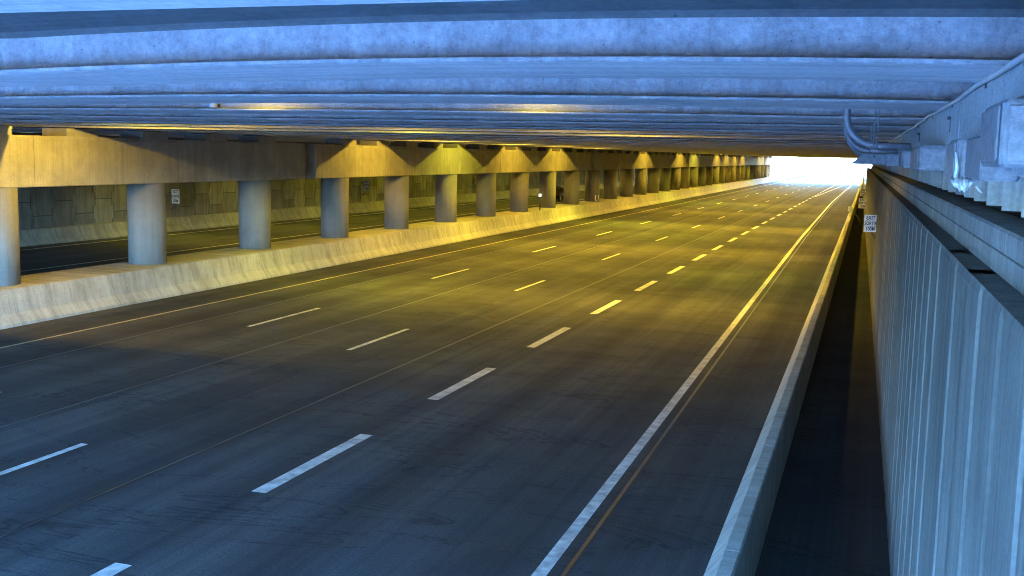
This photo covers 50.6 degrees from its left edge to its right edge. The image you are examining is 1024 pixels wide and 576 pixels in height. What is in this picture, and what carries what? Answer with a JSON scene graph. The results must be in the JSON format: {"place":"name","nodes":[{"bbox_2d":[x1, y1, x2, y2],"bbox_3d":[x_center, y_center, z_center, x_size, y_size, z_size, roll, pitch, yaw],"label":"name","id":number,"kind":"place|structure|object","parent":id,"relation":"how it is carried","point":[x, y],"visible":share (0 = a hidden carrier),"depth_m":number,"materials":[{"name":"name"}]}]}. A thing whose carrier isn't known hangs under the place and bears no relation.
{"place":"outdoors","nodes":[
{"label":"outdoors","id":0,"kind":"place"},
{"bbox_2d":[20,165,853,275],"bbox_3d":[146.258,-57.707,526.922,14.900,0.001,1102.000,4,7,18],"label":"road","id":1,"kind":"structure","parent":0,"point":[62,255],"depth_m":54.52,"materials":[{"name":"asphalt"}]},
{"bbox_2d":[12,132,659,228],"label":"panel wall","id":2,"kind":"structure","parent":1,"relation":"on","point":[38,207],"depth_m":62.15,"materials":[{"name":"concrete"}]},
{"bbox_2d":[169,189,179,208],"bbox_3d":[-18.561,-4.855,59.525,0.712,1.144,0.093,5,8,26],"label":"exit sign","id":3,"kind":"object","parent":2,"relation":"attached to","point":[175,196],"visible":1,"depth_m":59.44,"materials":[{"name":"metal"}]},
{"bbox_2d":[0,0,505,12],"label":"girder","id":4,"kind":"object","parent":2,"relation":"on","point":[11,6],"visible":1,"depth_m":3.40,"materials":[{"name":"concrete"}]},
{"bbox_2d":[361,180,369,194],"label":"exit sign","id":5,"kind":"object","parent":2,"relation":"attached to","point":[366,185],"visible":1,"depth_m":81.54,"materials":[{"name":"metal"}]},
{"bbox_2d":[12,131,865,147],"bbox_3d":[-5.317,-6.006,41.712,40.150,0.494,1.976,4,7,18],"label":"girder","id":6,"kind":"object","parent":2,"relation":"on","point":[518,140],"visible":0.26,"depth_m":39.75,"materials":[{"name":"concrete"}]},
{"bbox_2d":[0,78,986,110],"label":"girder","id":7,"kind":"object","parent":2,"relation":"on","point":[862,94],"visible":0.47,"depth_m":9.03,"materials":[{"name":"concrete"}]},
{"bbox_2d":[19,179,659,246],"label":"side barrier","id":8,"kind":"object","parent":1,"relation":"on","point":[59,234],"visible":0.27,"depth_m":61.04,"materials":[{"name":"concrete"}]},
{"bbox_2d":[24,166,846,270],"bbox_3d":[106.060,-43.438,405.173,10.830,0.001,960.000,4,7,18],"label":"edge line","id":9,"kind":"object","parent":1,"relation":"on","point":[230,244],"visible":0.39,"depth_m":52.50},
{"bbox_2d":[0,166,889,575],"bbox_3d":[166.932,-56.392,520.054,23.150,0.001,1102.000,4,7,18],"label":"road","id":10,"kind":"structure","parent":0,"point":[512,460],"depth_m":19.54,"materials":[{"name":"asphalt"}]},
{"bbox_2d":[0,172,804,329],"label":"median barrier","id":11,"kind":"object","parent":10,"relation":"on","point":[38,297],"visible":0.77,"depth_m":38.45,"materials":[{"name":"concrete"}]},
{"bbox_2d":[0,188,20,286],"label":"column","id":12,"kind":"structure","parent":11,"relation":"on","point":[10,272],"depth_m":28.19,"materials":[{"name":"concrete"}]},
{"bbox_2d":[0,125,306,187],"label":"cap beam","id":13,"kind":"structure","parent":12,"relation":"on","point":[59,156],"depth_m":33.07,"materials":[{"name":"concrete"}]},
{"bbox_2d":[12,129,858,144],"bbox_3d":[-7.418,-5.282,35.527,40.150,0.494,1.976,4,7,18],"label":"girder","id":14,"kind":"object","parent":13,"relation":"on","point":[493,137],"visible":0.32,"depth_m":33.20,"materials":[{"name":"concrete"}]},
{"bbox_2d":[12,130,862,146],"bbox_3d":[-6.367,-5.644,38.620,40.150,0.494,1.976,4,7,18],"label":"girder","id":15,"kind":"object","parent":13,"relation":"on","point":[507,139],"visible":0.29,"depth_m":36.44,"materials":[{"name":"concrete"}]},
{"bbox_2d":[12,127,872,142],"bbox_3d":[-8.468,-4.920,32.435,40.150,0.494,1.976,4,7,18],"label":"girder","id":16,"kind":"object","parent":13,"relation":"on","point":[748,140],"visible":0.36,"depth_m":29.98,"materials":[{"name":"concrete"}]},
{"bbox_2d":[2,125,892,141],"bbox_3d":[-9.518,-4.558,29.342,40.150,0.494,1.976,4,7,18],"label":"girder","id":17,"kind":"object","parent":13,"relation":"on","point":[533,134],"visible":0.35,"depth_m":26.63,"materials":[{"name":"concrete"}]},
{"bbox_2d":[0,122,897,138],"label":"girder","id":18,"kind":"object","parent":13,"relation":"on","point":[486,130],"visible":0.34,"depth_m":23.16,"materials":[{"name":"concrete"}]},
{"bbox_2d":[0,118,909,134],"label":"girder","id":19,"kind":"object","parent":13,"relation":"on","point":[570,127],"visible":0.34,"depth_m":19.67,"materials":[{"name":"concrete"}]},
{"bbox_2d":[0,113,915,129],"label":"girder","id":20,"kind":"object","parent":13,"relation":"on","point":[512,120],"visible":0.31,"depth_m":16.20,"materials":[{"name":"concrete"}]},
{"bbox_2d":[127,183,166,264],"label":"column","id":21,"kind":"structure","parent":11,"relation":"on","point":[147,224],"depth_m":33.90,"materials":[{"name":"concrete"}]},
{"bbox_2d":[238,180,270,249],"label":"column","id":22,"kind":"structure","parent":11,"relation":"on","point":[254,202],"depth_m":39.81,"materials":[{"name":"concrete"}]},
{"bbox_2d":[321,178,348,237],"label":"column","id":23,"kind":"structure","parent":11,"relation":"on","point":[334,207],"depth_m":45.72,"materials":[{"name":"concrete"}]},
{"bbox_2d":[305,139,591,178],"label":"cap beam","id":24,"kind":"structure","parent":23,"relation":"on","point":[339,158],"depth_m":54.31,"materials":[{"name":"concrete"}]},
{"bbox_2d":[21,132,849,148],"bbox_3d":[-4.266,-6.368,44.805,40.150,0.494,1.976,4,7,18],"label":"girder","id":25,"kind":"object","parent":24,"relation":"on","point":[526,142],"visible":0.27,"depth_m":43.17,"materials":[{"name":"concrete"}]},
{"bbox_2d":[98,134,843,148],"bbox_3d":[-3.216,-6.730,47.897,40.150,0.494,1.976,4,7,18],"label":"girder","id":26,"kind":"object","parent":24,"relation":"on","point":[556,143],"visible":0.17,"depth_m":46.02,"materials":[{"name":"concrete"}]},
{"bbox_2d":[111,135,850,149],"bbox_3d":[-2.166,-7.092,50.990,40.150,0.494,1.976,4,7,18],"label":"girder","id":27,"kind":"object","parent":24,"relation":"on","point":[585,144],"visible":0.18,"depth_m":49.06,"materials":[{"name":"concrete"}]},
{"bbox_2d":[171,137,851,150],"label":"girder","id":28,"kind":"object","parent":24,"relation":"on","point":[578,145],"visible":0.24,"depth_m":52.31,"materials":[{"name":"concrete"}]},
{"bbox_2d":[231,139,852,151],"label":"girder","id":29,"kind":"object","parent":24,"relation":"on","point":[626,147],"visible":0.17,"depth_m":58.25,"materials":[{"name":"concrete"}]},
{"bbox_2d":[294,140,830,150],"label":"girder","id":30,"kind":"object","parent":24,"relation":"on","point":[606,146],"visible":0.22,"depth_m":55.33,"materials":[{"name":"concrete"}]},
{"bbox_2d":[304,141,827,151],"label":"girder","id":31,"kind":"object","parent":24,"relation":"on","point":[620,147],"visible":0.1,"depth_m":61.82,"materials":[{"name":"concrete"}]},
{"bbox_2d":[291,141,853,152],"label":"girder","id":32,"kind":"object","parent":24,"relation":"on","point":[654,148],"visible":0.17,"depth_m":64.55,"materials":[{"name":"concrete"}]},
{"bbox_2d":[321,142,834,152],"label":"girder","id":33,"kind":"object","parent":24,"relation":"on","point":[671,149],"visible":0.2,"depth_m":67.43,"materials":[{"name":"concrete"}]},
{"bbox_2d":[356,143,854,153],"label":"girder","id":34,"kind":"object","parent":24,"relation":"on","point":[701,150],"visible":0.1,"depth_m":70.77,"materials":[{"name":"concrete"}]},
{"bbox_2d":[389,144,833,153],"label":"girder","id":35,"kind":"object","parent":24,"relation":"on","point":[686,150],"visible":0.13,"depth_m":77.04,"materials":[{"name":"concrete"}]},
{"bbox_2d":[575,148,820,153],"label":"girder","id":36,"kind":"object","parent":24,"relation":"on","point":[716,151],"visible":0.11,"depth_m":79.58,"materials":[{"name":"concrete"}]},
{"bbox_2d":[550,147,848,153],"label":"girder","id":37,"kind":"object","parent":24,"relation":"on","point":[700,150],"visible":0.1,"depth_m":73.45,"materials":[{"name":"concrete"}]},
{"bbox_2d":[384,176,408,228],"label":"column","id":38,"kind":"structure","parent":11,"relation":"on","point":[396,203],"depth_m":51.63,"materials":[{"name":"concrete"}]},
{"bbox_2d":[435,174,456,221],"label":"column","id":39,"kind":"structure","parent":11,"relation":"on","point":[445,198],"depth_m":57.54,"materials":[{"name":"concrete"}]},
{"bbox_2d":[476,173,495,216],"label":"column","id":40,"kind":"structure","parent":11,"relation":"on","point":[485,194],"depth_m":63.46,"materials":[{"name":"concrete"}]},
{"bbox_2d":[510,172,528,211],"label":"column","id":41,"kind":"structure","parent":11,"relation":"on","point":[519,187],"depth_m":69.37,"materials":[{"name":"concrete"}]},
{"bbox_2d":[538,193,542,209],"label":"marker post","id":42,"kind":"object","parent":11,"relation":"on","point":[540,195],"visible":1,"depth_m":71.64,"materials":[{"name":"metal"}]},
{"bbox_2d":[539,171,555,207],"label":"column","id":43,"kind":"structure","parent":11,"relation":"on","point":[547,184],"depth_m":75.27,"materials":[{"name":"concrete"}]},
{"bbox_2d":[563,170,579,204],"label":"column","id":44,"kind":"structure","parent":11,"relation":"on","point":[571,186],"depth_m":81.20,"materials":[{"name":"concrete"}]},
{"bbox_2d":[585,170,599,201],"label":"column","id":45,"kind":"structure","parent":11,"relation":"on","point":[592,183],"depth_m":87.10,"materials":[{"name":"concrete"}]},
{"bbox_2d":[603,169,617,198],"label":"column","id":46,"kind":"structure","parent":11,"relation":"on","point":[610,182],"depth_m":93.02,"materials":[{"name":"concrete"}]},
{"bbox_2d":[620,169,633,196],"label":"column","id":47,"kind":"structure","parent":11,"relation":"on","point":[626,182],"depth_m":98.94,"materials":[{"name":"concrete"}]},
{"bbox_2d":[634,168,646,194],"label":"column","id":48,"kind":"structure","parent":11,"relation":"on","point":[640,181],"depth_m":104.85,"materials":[{"name":"concrete"}]},
{"bbox_2d":[647,168,659,192],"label":"column","id":49,"kind":"structure","parent":11,"relation":"on","point":[653,179],"depth_m":110.76,"materials":[{"name":"concrete"}]},
{"bbox_2d":[588,149,687,169],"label":"cap beam","id":50,"kind":"structure","parent":49,"relation":"on","point":[610,159],"depth_m":99.81,"materials":[{"name":"concrete"}]},
{"bbox_2d":[597,149,844,154],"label":"girder","id":51,"kind":"object","parent":50,"relation":"on","point":[738,152],"visible":0.14,"depth_m":85.55,"materials":[{"name":"concrete"}]},
{"bbox_2d":[624,150,824,154],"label":"girder","id":52,"kind":"object","parent":50,"relation":"on","point":[727,152],"visible":0.06,"depth_m":92.32,"materials":[{"name":"concrete"}]},
{"bbox_2d":[602,149,855,154],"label":"girder","id":53,"kind":"object","parent":50,"relation":"on","point":[710,151],"visible":0.06,"depth_m":82.98,"materials":[{"name":"concrete"}]},
{"bbox_2d":[631,150,834,154],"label":"girder","id":54,"kind":"object","parent":50,"relation":"on","point":[733,152],"visible":0.13,"depth_m":88.86,"materials":[{"name":"concrete"}]},
{"bbox_2d":[648,151,846,155],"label":"girder","id":55,"kind":"object","parent":50,"relation":"on","point":[747,153],"visible":0.13,"depth_m":101.35,"materials":[{"name":"concrete"}]},
{"bbox_2d":[655,151,854,155],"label":"girder","id":56,"kind":"object","parent":50,"relation":"on","point":[754,153],"visible":0.09,"depth_m":97.93,"materials":[{"name":"concrete"}]},
{"bbox_2d":[663,151,856,155],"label":"girder","id":57,"kind":"object","parent":50,"relation":"on","point":[759,153],"visible":0.09,"depth_m":95.09,"materials":[{"name":"concrete"}]},
{"bbox_2d":[659,168,670,190],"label":"column","id":58,"kind":"structure","parent":11,"relation":"on","point":[665,178],"depth_m":116.67,"materials":[{"name":"concrete"}]},
{"bbox_2d":[670,167,680,189],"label":"column","id":59,"kind":"structure","parent":11,"relation":"on","point":[675,179],"depth_m":122.58,"materials":[{"name":"concrete"}]},
{"bbox_2d":[680,167,689,188],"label":"column","id":60,"kind":"structure","parent":11,"relation":"on","point":[685,178],"depth_m":128.49,"materials":[{"name":"concrete"}]},
{"bbox_2d":[689,167,697,186],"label":"column","id":61,"kind":"structure","parent":11,"relation":"on","point":[693,177],"depth_m":134.38,"materials":[{"name":"concrete"}]},
{"bbox_2d":[698,167,705,185],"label":"column","id":62,"kind":"structure","parent":11,"relation":"on","point":[701,176],"depth_m":140.30,"materials":[{"name":"concrete"}]},
{"bbox_2d":[705,166,712,184],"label":"column","id":63,"kind":"structure","parent":11,"relation":"on","point":[709,175],"depth_m":146.19,"materials":[{"name":"concrete"}]},
{"bbox_2d":[712,166,719,183],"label":"column","id":64,"kind":"structure","parent":11,"relation":"on","point":[715,174],"depth_m":152.10,"materials":[{"name":"concrete"}]},
{"bbox_2d":[719,166,725,182],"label":"column","id":65,"kind":"structure","parent":11,"relation":"on","point":[722,174],"depth_m":158.01,"materials":[{"name":"concrete"}]},
{"bbox_2d":[725,166,730,182],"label":"column","id":66,"kind":"structure","parent":11,"relation":"on","point":[728,174],"depth_m":163.94,"materials":[{"name":"concrete"}]},
{"bbox_2d":[730,166,735,181],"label":"column","id":67,"kind":"structure","parent":11,"relation":"on","point":[733,173],"depth_m":169.83,"materials":[{"name":"concrete"}]},
{"bbox_2d":[687,153,735,166],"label":"cap beam","id":68,"kind":"structure","parent":67,"relation":"on","point":[700,160],"depth_m":143.98,"materials":[{"name":"concrete"}]},
{"bbox_2d":[736,165,740,180],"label":"column","id":69,"kind":"structure","parent":11,"relation":"on","point":[738,173],"depth_m":175.75,"materials":[{"name":"concrete"}]},
{"bbox_2d":[740,165,745,180],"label":"column","id":70,"kind":"structure","parent":11,"relation":"on","point":[743,167],"depth_m":181.66,"materials":[{"name":"concrete"}]},
{"bbox_2d":[745,165,749,179],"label":"column","id":71,"kind":"structure","parent":11,"relation":"on","point":[747,171],"depth_m":187.58,"materials":[{"name":"concrete"}]},
{"bbox_2d":[749,165,753,178],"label":"column","id":72,"kind":"structure","parent":11,"relation":"on","point":[751,171],"depth_m":193.49,"materials":[{"name":"concrete"}]},
{"bbox_2d":[734,155,764,165],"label":"cap beam","id":73,"kind":"structure","parent":72,"relation":"on","point":[749,160],"depth_m":187.31,"materials":[{"name":"concrete"}]},
{"bbox_2d":[753,165,757,178],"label":"column","id":74,"kind":"structure","parent":11,"relation":"on","point":[755,172],"depth_m":199.41,"materials":[{"name":"concrete"}]},
{"bbox_2d":[757,165,760,177],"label":"column","id":75,"kind":"structure","parent":11,"relation":"on","point":[759,171],"depth_m":205.32,"materials":[{"name":"concrete"}]},
{"bbox_2d":[761,165,763,177],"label":"column","id":76,"kind":"structure","parent":11,"relation":"on","point":[762,171],"depth_m":211.22,"materials":[{"name":"concrete"}]},
{"bbox_2d":[764,165,767,176],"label":"column","id":77,"kind":"structure","parent":11,"relation":"on","point":[765,170],"depth_m":217.12,"materials":[{"name":"concrete"}]},
{"bbox_2d":[767,165,770,176],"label":"column","id":78,"kind":"structure","parent":11,"relation":"on","point":[768,171],"depth_m":223.04,"materials":[{"name":"concrete"}]},
{"bbox_2d":[764,156,772,164],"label":"cap beam","id":79,"kind":"structure","parent":78,"relation":"on","point":[768,160],"depth_m":219.37,"materials":[{"name":"concrete"}]},
{"bbox_2d":[0,180,825,474],"bbox_3d":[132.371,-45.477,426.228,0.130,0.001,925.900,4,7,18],"label":"lane marking","id":80,"kind":"object","parent":10,"relation":"on","point":[55,454],"visible":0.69,"depth_m":16.66,"materials":[{"name":"paint"}]},
{"bbox_2d":[0,171,831,347],"bbox_3d":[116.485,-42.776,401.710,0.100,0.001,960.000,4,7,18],"label":"edge line","id":81,"kind":"object","parent":10,"relation":"on","point":[293,285],"visible":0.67,"depth_m":34.69,"materials":[{"name":"paint"}]},
{"bbox_2d":[0,182,853,575],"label":"road seam","id":82,"kind":"object","parent":10,"relation":"on","point":[576,556],"visible":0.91,"depth_m":19.82,"materials":[{"name":"asphalt"}]},
{"bbox_2d":[91,168,866,575],"bbox_3d":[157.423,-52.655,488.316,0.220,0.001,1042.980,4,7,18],"label":"lane marking","id":83,"kind":"object","parent":10,"relation":"on","point":[265,488],"visible":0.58,"depth_m":17.24,"materials":[{"name":"paint"}]},
{"bbox_2d":[249,185,787,326],"bbox_3d":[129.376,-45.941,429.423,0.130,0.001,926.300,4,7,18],"label":"lane marking","id":84,"kind":"object","parent":10,"relation":"on","point":[433,278],"visible":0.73,"depth_m":31.50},
{"bbox_2d":[531,173,865,575],"bbox_3d":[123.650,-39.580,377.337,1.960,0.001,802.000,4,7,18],"label":"edge line","id":85,"kind":"object","parent":10,"relation":"on","point":[551,559],"visible":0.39,"depth_m":16.96,"materials":[{"name":"paint"}]},
{"bbox_2d":[704,183,861,575],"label":"shoulder barrier","id":86,"kind":"object","parent":10,"relation":"on","point":[739,546],"visible":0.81,"depth_m":15.06,"materials":[{"name":"concrete"}]},
{"bbox_2d":[848,207,859,225],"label":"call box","id":87,"kind":"object","parent":10,"relation":"on","point":[849,209],"visible":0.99,"depth_m":79.57,"materials":[{"name":"metal"}]},
{"bbox_2d":[862,176,865,197],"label":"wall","id":88,"kind":"structure","parent":10,"relation":"on","point":[863,184],"depth_m":153.63,"materials":[{"name":"concrete"}]},
{"bbox_2d":[864,168,1023,575],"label":"ribbed wall","id":89,"kind":"structure","parent":10,"relation":"on","point":[947,312],"depth_m":6.97,"materials":[{"name":"concrete"}]},
{"bbox_2d":[858,198,866,212],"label":"exit sign","id":90,"kind":"object","parent":89,"relation":"attached to","point":[862,202],"visible":1,"depth_m":75.96,"materials":[{"name":"metal"}]},
{"bbox_2d":[863,215,876,237],"bbox_3d":[11.324,-1.914,34.238,0.404,0.793,0.123,4,7,18],"label":"exit sign","id":91,"kind":"object","parent":89,"relation":"attached to","point":[870,223],"visible":0.99,"depth_m":34.18,"materials":[{"name":"metal"}]},
{"bbox_2d":[871,166,1023,294],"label":"ledge","id":92,"kind":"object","parent":89,"relation":"on","point":[991,238],"depth_m":7.43,"materials":[{"name":"concrete"}]},
{"bbox_2d":[556,186,563,201],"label":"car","id":93,"kind":"object","parent":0,"point":[559,193],"visible":0.22,"depth_m":106.84,"materials":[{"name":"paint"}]},
{"bbox_2d":[773,157,855,161],"label":"sky","id":94,"kind":"structure","parent":0,"point":[774,158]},
{"bbox_2d":[770,160,871,174],"bbox_3d":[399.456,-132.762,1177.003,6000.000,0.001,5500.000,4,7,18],"label":"ground","id":95,"kind":"structure","parent":0,"point":[778,165],"depth_m":1076.04,"materials":[{"name":"white"}]},
{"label":"bridge deck","id":96,"kind":"object","parent":95,"relation":"on","visible":0},
{"bbox_2d":[845,129,885,154],"bbox_3d":[5.253,-2.350,15.967,0.662,0.879,0.076,4,7,18],"label":"conduit","id":97,"kind":"object","parent":96,"relation":"attached to","point":[855,150],"visible":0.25,"depth_m":16.03,"materials":[{"name":"metal"}]},
{"bbox_2d":[843,122,897,154],"bbox_3d":[4.265,-2.000,12.852,0.640,0.847,0.076,4,7,18],"label":"conduit","id":98,"kind":"object","parent":96,"relation":"attached to","point":[852,143],"visible":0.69,"depth_m":12.89,"materials":[{"name":"metal"}]},
{"bbox_2d":[843,109,910,150],"bbox_3d":[3.290,-1.643,9.734,0.590,0.827,0.076,4,7,18],"label":"conduit","id":99,"kind":"object","parent":96,"relation":"attached to","point":[856,137],"visible":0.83,"depth_m":9.77,"materials":[{"name":"metal"}]},
{"bbox_2d":[890,61,1023,176],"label":"beam seat","id":100,"kind":"object","parent":96,"relation":"attached to","point":[966,112],"visible":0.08,"depth_m":6.42,"materials":[{"name":"concrete"}]},
{"bbox_2d":[0,103,934,123],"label":"girder","id":101,"kind":"object","parent":100,"relation":"on","point":[679,112],"visible":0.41,"depth_m":12.55,"materials":[{"name":"concrete"}]},
{"bbox_2d":[209,103,219,107],"bbox_3d":[-3.750,-2.306,13.691,0.100,0.060,0.160,4,7,18],"label":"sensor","id":102,"kind":"object","parent":101,"relation":"attached to","point":[214,105],"visible":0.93,"depth_m":13.62,"materials":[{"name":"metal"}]},
{"bbox_2d":[0,0,1023,85],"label":"girder","id":103,"kind":"object","parent":100,"relation":"on","point":[971,41],"visible":0.94,"depth_m":5.60,"materials":[{"name":"concrete"}]},
{"bbox_2d":[851,154,885,164],"bbox_3d":[4.916,-1.768,14.895,0.475,0.133,0.832,4,7,18],"label":"junction box","id":104,"kind":"object","parent":100,"relation":"attached to","point":[877,159],"visible":0.81,"depth_m":14.53,"materials":[{"name":"metal"}]},
{"bbox_2d":[885,152,899,165],"bbox_3d":[4.894,-1.624,13.661,0.340,0.175,1.200,4,7,18],"label":"junction box","id":105,"kind":"object","parent":100,"relation":"attached to","point":[892,160],"visible":0.29,"depth_m":13.13,"materials":[{"name":"metal"}]},
{"bbox_2d":[899,150,910,167],"bbox_3d":[4.201,-1.345,11.320,0.272,0.180,1.512,4,7,18],"label":"junction box","id":106,"kind":"object","parent":100,"relation":"attached to","point":[904,158],"visible":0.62,"depth_m":10.65,"materials":[{"name":"metal"}]},
{"bbox_2d":[910,145,945,170],"bbox_3d":[3.437,-1.065,8.902,0.257,0.187,2.012,4,7,18],"label":"junction box","id":107,"kind":"object","parent":100,"relation":"attached to","point":[927,158],"visible":0.77,"depth_m":7.97,"materials":[{"name":"metal"}]},
{"bbox_2d":[873,164,1023,218],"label":"sheet wall","id":108,"kind":"structure","parent":100,"relation":"attached to","point":[1006,197],"depth_m":8.32,"materials":[{"name":"metal"}]},
{"bbox_2d":[889,53,1023,142],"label":"edge pipe","id":109,"kind":"object","parent":100,"relation":"attached to","point":[1017,60],"visible":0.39,"depth_m":5.75,"materials":[{"name":"metal"}]},
{"bbox_2d":[945,138,981,192],"bbox_3d":[2.377,-0.635,5.635,0.206,0.270,0.735,4,7,18],"label":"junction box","id":110,"kind":"object","parent":100,"relation":"attached to","point":[955,162],"visible":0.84,"depth_m":5.38,"materials":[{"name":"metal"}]},
{"bbox_2d":[965,136,1019,181],"bbox_3d":[2.149,-0.581,4.860,0.155,0.190,0.850,4,7,18],"label":"junction box","id":111,"kind":"object","parent":100,"relation":"attached to","point":[975,169],"visible":0.57,"depth_m":4.57,"materials":[{"name":"metal"}]},
{"bbox_2d":[978,95,1023,167],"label":"junction box","id":112,"kind":"object","parent":100,"relation":"attached to","point":[1002,136],"visible":1,"depth_m":3.68,"materials":[{"name":"metal"}]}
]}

